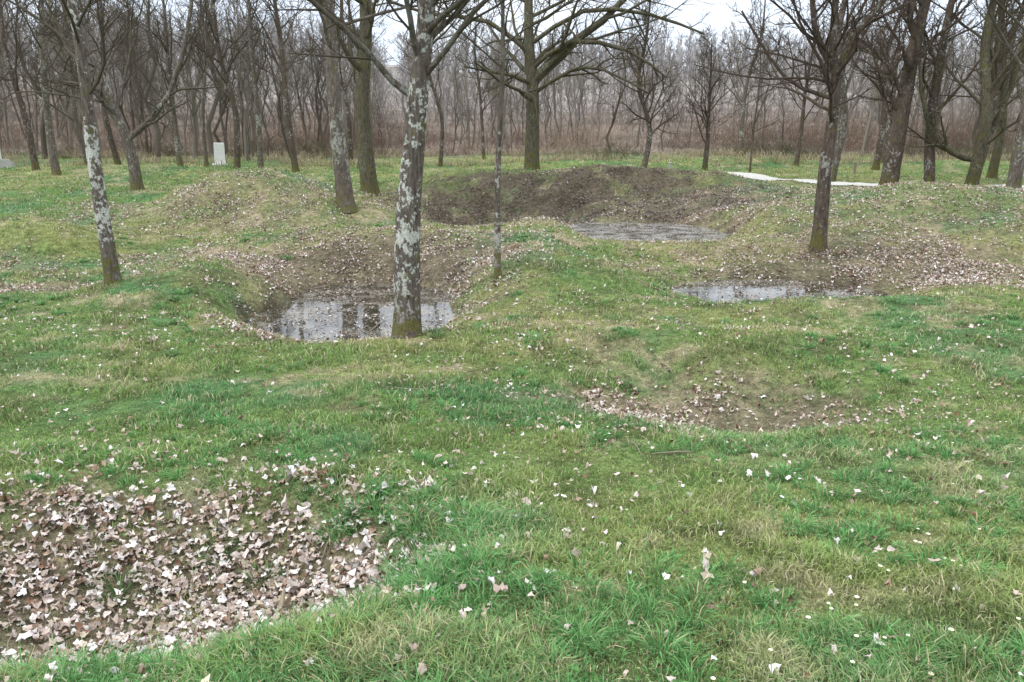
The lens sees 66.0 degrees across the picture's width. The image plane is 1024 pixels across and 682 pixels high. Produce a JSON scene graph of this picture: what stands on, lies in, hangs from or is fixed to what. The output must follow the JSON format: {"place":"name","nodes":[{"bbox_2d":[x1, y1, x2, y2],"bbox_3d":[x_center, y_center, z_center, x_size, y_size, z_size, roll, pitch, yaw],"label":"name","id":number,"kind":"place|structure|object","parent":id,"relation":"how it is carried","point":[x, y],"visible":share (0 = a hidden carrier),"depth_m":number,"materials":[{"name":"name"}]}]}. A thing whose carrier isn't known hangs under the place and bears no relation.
{"place":"outdoors","nodes":[
{"label":"outdoors","id":0,"kind":"place"},
{"bbox_2d":[6,525,392,664],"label":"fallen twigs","id":1,"kind":"object","parent":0,"point":[64,602],"visible":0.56,"depth_m":4.19,"materials":[{"name":"brown wood"}]},
{"bbox_2d":[244,283,454,342],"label":"puddle","id":2,"kind":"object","parent":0,"point":[431,298],"depth_m":12.63,"materials":[{"name":"grey liquid"}]},
{"bbox_2d":[0,155,1023,681],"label":"grass","id":3,"kind":"structure","parent":0,"point":[282,643],"depth_m":4.47,"materials":[{"name":"green plant"}]},
{"bbox_2d":[0,56,1023,681],"bbox_3d":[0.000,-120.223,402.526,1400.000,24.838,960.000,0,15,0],"label":"ground","id":4,"kind":"structure","parent":0,"point":[540,202],"depth_m":9.40,"materials":[{"name":"green plant"}]},
{"bbox_2d":[0,159,15,167],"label":"stone block","id":5,"kind":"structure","parent":4,"relation":"on","point":[6,163],"depth_m":36.47,"materials":[{"name":"white stone"}]},
{"bbox_2d":[0,0,49,170],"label":"bare tree","id":6,"kind":"object","parent":4,"relation":"on","point":[28,134],"visible":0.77,"depth_m":31.11,"materials":[{"name":"brown plant"}]},
{"bbox_2d":[0,24,49,84],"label":"bare tree","id":7,"kind":"object","parent":4,"relation":"on","point":[20,60],"visible":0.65,"depth_m":34.96,"materials":[{"name":"brown plant"}]},
{"bbox_2d":[14,0,105,175],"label":"bare tree","id":8,"kind":"object","parent":4,"relation":"on","point":[51,144],"visible":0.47,"depth_m":28.61,"materials":[{"name":"brown plant"}]},
{"bbox_2d":[3,0,132,165],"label":"bare tree","id":9,"kind":"object","parent":4,"relation":"on","point":[75,119],"visible":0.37,"depth_m":38.01,"materials":[{"name":"brown plant"}]},
{"bbox_2d":[7,0,149,286],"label":"bare tree","id":10,"kind":"object","parent":4,"relation":"on","point":[111,268],"visible":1,"depth_m":11.68,"materials":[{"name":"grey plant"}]},
{"bbox_2d":[49,0,141,164],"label":"bare tree","id":11,"kind":"object","parent":4,"relation":"on","point":[114,151],"visible":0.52,"depth_m":36.03,"materials":[{"name":"brown plant"}]},
{"bbox_2d":[0,0,227,190],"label":"bare tree","id":12,"kind":"object","parent":4,"relation":"on","point":[110,104],"visible":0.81,"depth_m":23.57,"materials":[{"name":"brown plant"}]},
{"bbox_2d":[125,0,197,166],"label":"bare tree","id":13,"kind":"object","parent":4,"relation":"on","point":[168,78],"visible":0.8,"depth_m":33.67,"materials":[{"name":"brown plant"}]},
{"bbox_2d":[138,0,235,166],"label":"bare tree","id":14,"kind":"object","parent":4,"relation":"on","point":[204,143],"visible":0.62,"depth_m":35.97,"materials":[{"name":"brown plant"}]},
{"bbox_2d":[153,0,268,168],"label":"bare tree","id":15,"kind":"object","parent":4,"relation":"on","point":[237,142],"visible":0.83,"depth_m":33.92,"materials":[{"name":"brown plant"}]},
{"bbox_2d":[212,143,227,164],"bbox_3d":[-14.278,-9.097,38.455,0.700,1.120,0.450,-4,17,-20],"label":"white memorial marker","id":16,"kind":"object","parent":4,"relation":"on","point":[219,151],"visible":0.69,"depth_m":38.33,"materials":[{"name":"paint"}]},
{"bbox_2d":[189,0,301,168],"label":"bare tree","id":17,"kind":"object","parent":4,"relation":"on","point":[260,162],"visible":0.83,"depth_m":33.51,"materials":[{"name":"brown plant"}]},
{"bbox_2d":[220,0,325,171],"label":"bare tree","id":18,"kind":"object","parent":4,"relation":"on","point":[290,133],"visible":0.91,"depth_m":33.43,"materials":[{"name":"brown plant"}]},
{"bbox_2d":[266,0,389,195],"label":"bare tree","id":19,"kind":"object","parent":4,"relation":"on","point":[367,173],"visible":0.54,"depth_m":23.92,"materials":[{"name":"brown plant"}]},
{"bbox_2d":[292,0,382,161],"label":"bare tree","id":20,"kind":"object","parent":4,"relation":"on","point":[349,131],"visible":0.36,"depth_m":38.05,"materials":[{"name":"brown plant"}]},
{"bbox_2d":[294,0,398,167],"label":"bare tree","id":21,"kind":"object","parent":4,"relation":"on","point":[350,45],"visible":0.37,"depth_m":33.94,"materials":[{"name":"brown plant"}]},
{"bbox_2d":[315,0,485,212],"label":"bare tree","id":22,"kind":"object","parent":4,"relation":"on","point":[345,201],"visible":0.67,"depth_m":19.02,"materials":[{"name":"grey plant"}]},
{"bbox_2d":[380,1,466,166],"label":"bare tree","id":23,"kind":"object","parent":4,"relation":"on","point":[440,161],"visible":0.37,"depth_m":36.40,"materials":[{"name":"brown plant"}]},
{"bbox_2d":[261,0,592,338],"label":"bare tree","id":24,"kind":"object","parent":4,"relation":"on","point":[407,322],"visible":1,"depth_m":9.08,"materials":[{"name":"grey plant"}]},
{"bbox_2d":[449,1,525,159],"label":"bare tree","id":25,"kind":"object","parent":4,"relation":"on","point":[481,101],"visible":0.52,"depth_m":40.89,"materials":[{"name":"brown plant"}]},
{"bbox_2d":[379,0,614,279],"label":"bare tree","id":26,"kind":"object","parent":4,"relation":"on","point":[497,242],"visible":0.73,"depth_m":12.11,"materials":[{"name":"plant"}]},
{"bbox_2d":[1,145,1010,166],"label":"dry grass","id":27,"kind":"structure","parent":4,"relation":"on","point":[698,153],"depth_m":40.82,"materials":[{"name":"plant"}]},
{"bbox_2d":[1,121,1012,160],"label":"bramble patch","id":28,"kind":"object","parent":4,"relation":"on","point":[608,152],"visible":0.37,"depth_m":45.34,"materials":[{"name":"brown plant"}]},
{"bbox_2d":[0,87,1019,155],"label":"undergrowth thicket","id":29,"kind":"object","parent":4,"relation":"on","point":[854,139],"visible":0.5,"depth_m":52.04,"materials":[{"name":"brown plant"}]},
{"bbox_2d":[0,0,1023,160],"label":"woodland edge trees","id":30,"kind":"object","parent":4,"relation":"on","point":[247,89],"visible":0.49,"depth_m":49.34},
{"bbox_2d":[0,0,1023,131],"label":"distant woodland","id":31,"kind":"object","parent":4,"relation":"on","point":[444,81],"visible":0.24,"depth_m":87.55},
{"bbox_2d":[0,40,1023,137],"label":"undergrowth saplings","id":32,"kind":"object","parent":4,"relation":"on","point":[625,114],"visible":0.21,"depth_m":74.63,"materials":[{"name":"brown plant"}]},
{"bbox_2d":[0,236,1023,681],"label":"ground ivy","id":33,"kind":"object","parent":4,"relation":"on","point":[596,678],"visible":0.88,"depth_m":5.05,"materials":[{"name":"green plant"}]},
{"bbox_2d":[0,163,1023,681],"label":"fallen leaves","id":34,"kind":"object","parent":4,"relation":"on","point":[222,615],"depth_m":4.78,"materials":[{"name":"beige plant"}]},
{"bbox_2d":[2,1,1023,98],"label":"hillside woodland","id":35,"kind":"object","parent":4,"relation":"on","point":[658,48],"visible":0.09,"depth_m":151.28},
{"bbox_2d":[382,0,725,169],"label":"bare tree","id":36,"kind":"object","parent":4,"relation":"on","point":[558,55],"visible":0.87,"depth_m":25.16,"materials":[{"name":"brown plant"}]},
{"bbox_2d":[576,0,692,167],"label":"bare tree","id":37,"kind":"object","parent":4,"relation":"on","point":[647,119],"visible":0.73,"depth_m":32.33,"materials":[{"name":"brown plant"}]},
{"bbox_2d":[678,27,743,169],"bbox_3d":[8.351,-10.511,34.561,2.968,6.150,3.353,13,20,39],"label":"bare tree","id":38,"kind":"object","parent":4,"relation":"on","point":[708,122],"visible":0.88,"depth_m":34.39,"materials":[{"name":"brown plant"}]},
{"bbox_2d":[713,0,803,156],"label":"bare tree","id":39,"kind":"object","parent":4,"relation":"on","point":[742,121],"visible":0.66,"depth_m":39.09,"materials":[{"name":"grey plant"}]},
{"bbox_2d":[742,2,779,172],"bbox_3d":[10.446,-10.926,32.663,1.676,8.004,1.714,0,15,0],"label":"bare tree","id":40,"kind":"object","parent":4,"relation":"on","point":[752,139],"visible":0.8,"depth_m":32.82,"materials":[{"name":"brown plant"}]},
{"bbox_2d":[779,1,831,164],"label":"bare tree","id":41,"kind":"object","parent":4,"relation":"on","point":[799,142],"visible":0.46,"depth_m":36.29,"materials":[{"name":"brown plant"}]},
{"bbox_2d":[604,300,1020,679],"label":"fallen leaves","id":42,"kind":"object","parent":4,"relation":"on","point":[851,661],"visible":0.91,"depth_m":3.02,"materials":[{"name":"white plant"}]},
{"bbox_2d":[694,0,936,252],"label":"bare tree","id":43,"kind":"object","parent":4,"relation":"on","point":[818,240],"visible":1,"depth_m":14.90,"materials":[{"name":"brown plant"}]},
{"bbox_2d":[790,0,884,181],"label":"bare tree","id":44,"kind":"object","parent":4,"relation":"on","point":[842,126],"visible":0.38,"depth_m":29.10,"materials":[{"name":"grey plant"}]},
{"bbox_2d":[853,162,856,173],"bbox_3d":[14.300,-7.200,32.868,0.128,0.545,0.128,-2,15,-6],"label":"marker post","id":45,"kind":"object","parent":4,"relation":"on","point":[854,167],"visible":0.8,"depth_m":32.83,"materials":[{"name":"brown wood"}]},
{"bbox_2d":[722,171,1023,188],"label":"gravel path","id":46,"kind":"structure","parent":4,"relation":"on","point":[755,176],"depth_m":29.43,"materials":[{"name":"white gravel"}]},
{"bbox_2d":[809,0,939,169],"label":"bare tree","id":47,"kind":"object","parent":4,"relation":"on","point":[879,147],"visible":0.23,"depth_m":33.50,"materials":[{"name":"brown plant"}]},
{"bbox_2d":[828,0,968,162],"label":"bare tree","id":48,"kind":"object","parent":4,"relation":"on","point":[887,130],"visible":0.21,"depth_m":37.29,"materials":[{"name":"brown plant"}]},
{"bbox_2d":[840,0,978,184],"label":"bare tree","id":49,"kind":"object","parent":4,"relation":"on","point":[901,103],"visible":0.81,"depth_m":24.70,"materials":[{"name":"brown plant"}]},
{"bbox_2d":[880,0,1011,182],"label":"bare tree","id":50,"kind":"object","parent":4,"relation":"on","point":[929,156],"visible":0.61,"depth_m":25.19,"materials":[{"name":"brown plant"}]},
{"bbox_2d":[895,0,1023,185],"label":"bare tree","id":51,"kind":"object","parent":4,"relation":"on","point":[988,126],"visible":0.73,"depth_m":24.77,"materials":[{"name":"brown plant"}]},
{"bbox_2d":[954,2,1023,178],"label":"bare tree","id":52,"kind":"object","parent":4,"relation":"on","point":[993,167],"visible":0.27,"depth_m":29.66,"materials":[{"name":"brown plant"}]},
{"bbox_2d":[964,1,1022,93],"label":"bare tree","id":53,"kind":"object","parent":4,"relation":"on","point":[996,47],"visible":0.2,"depth_m":35.91,"materials":[{"name":"brown plant"}]},
{"bbox_2d":[966,0,1023,166],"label":"bare tree","id":54,"kind":"object","parent":4,"relation":"on","point":[997,70],"visible":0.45,"depth_m":27.83,"materials":[{"name":"brown plant"}]},
{"bbox_2d":[969,0,1023,188],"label":"bare tree","id":55,"kind":"object","parent":4,"relation":"on","point":[1015,172],"visible":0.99,"depth_m":21.41,"materials":[{"name":"grey plant"}]},
{"bbox_2d":[3,0,1023,72],"label":"sky","id":56,"kind":"structure","parent":0,"point":[720,15],"materials":[{"name":"white"}]},
{"bbox_2d":[244,307,1023,456],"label":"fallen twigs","id":57,"kind":"object","parent":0,"point":[679,434],"visible":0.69,"depth_m":7.51,"materials":[{"name":"brown wood"}]},
{"bbox_2d":[570,222,728,241],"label":"pond","id":58,"kind":"structure","parent":0,"point":[661,232],"depth_m":19.38,"materials":[{"name":"grey liquid"}]},
{"bbox_2d":[619,267,934,298],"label":"fallen twigs","id":59,"kind":"object","parent":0,"point":[774,298],"visible":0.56,"depth_m":13.35,"materials":[{"name":"brown wood"}]},
{"bbox_2d":[670,279,894,302],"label":"pond","id":60,"kind":"structure","parent":0,"point":[714,294],"depth_m":13.79,"materials":[{"name":"grey liquid"}]}
]}

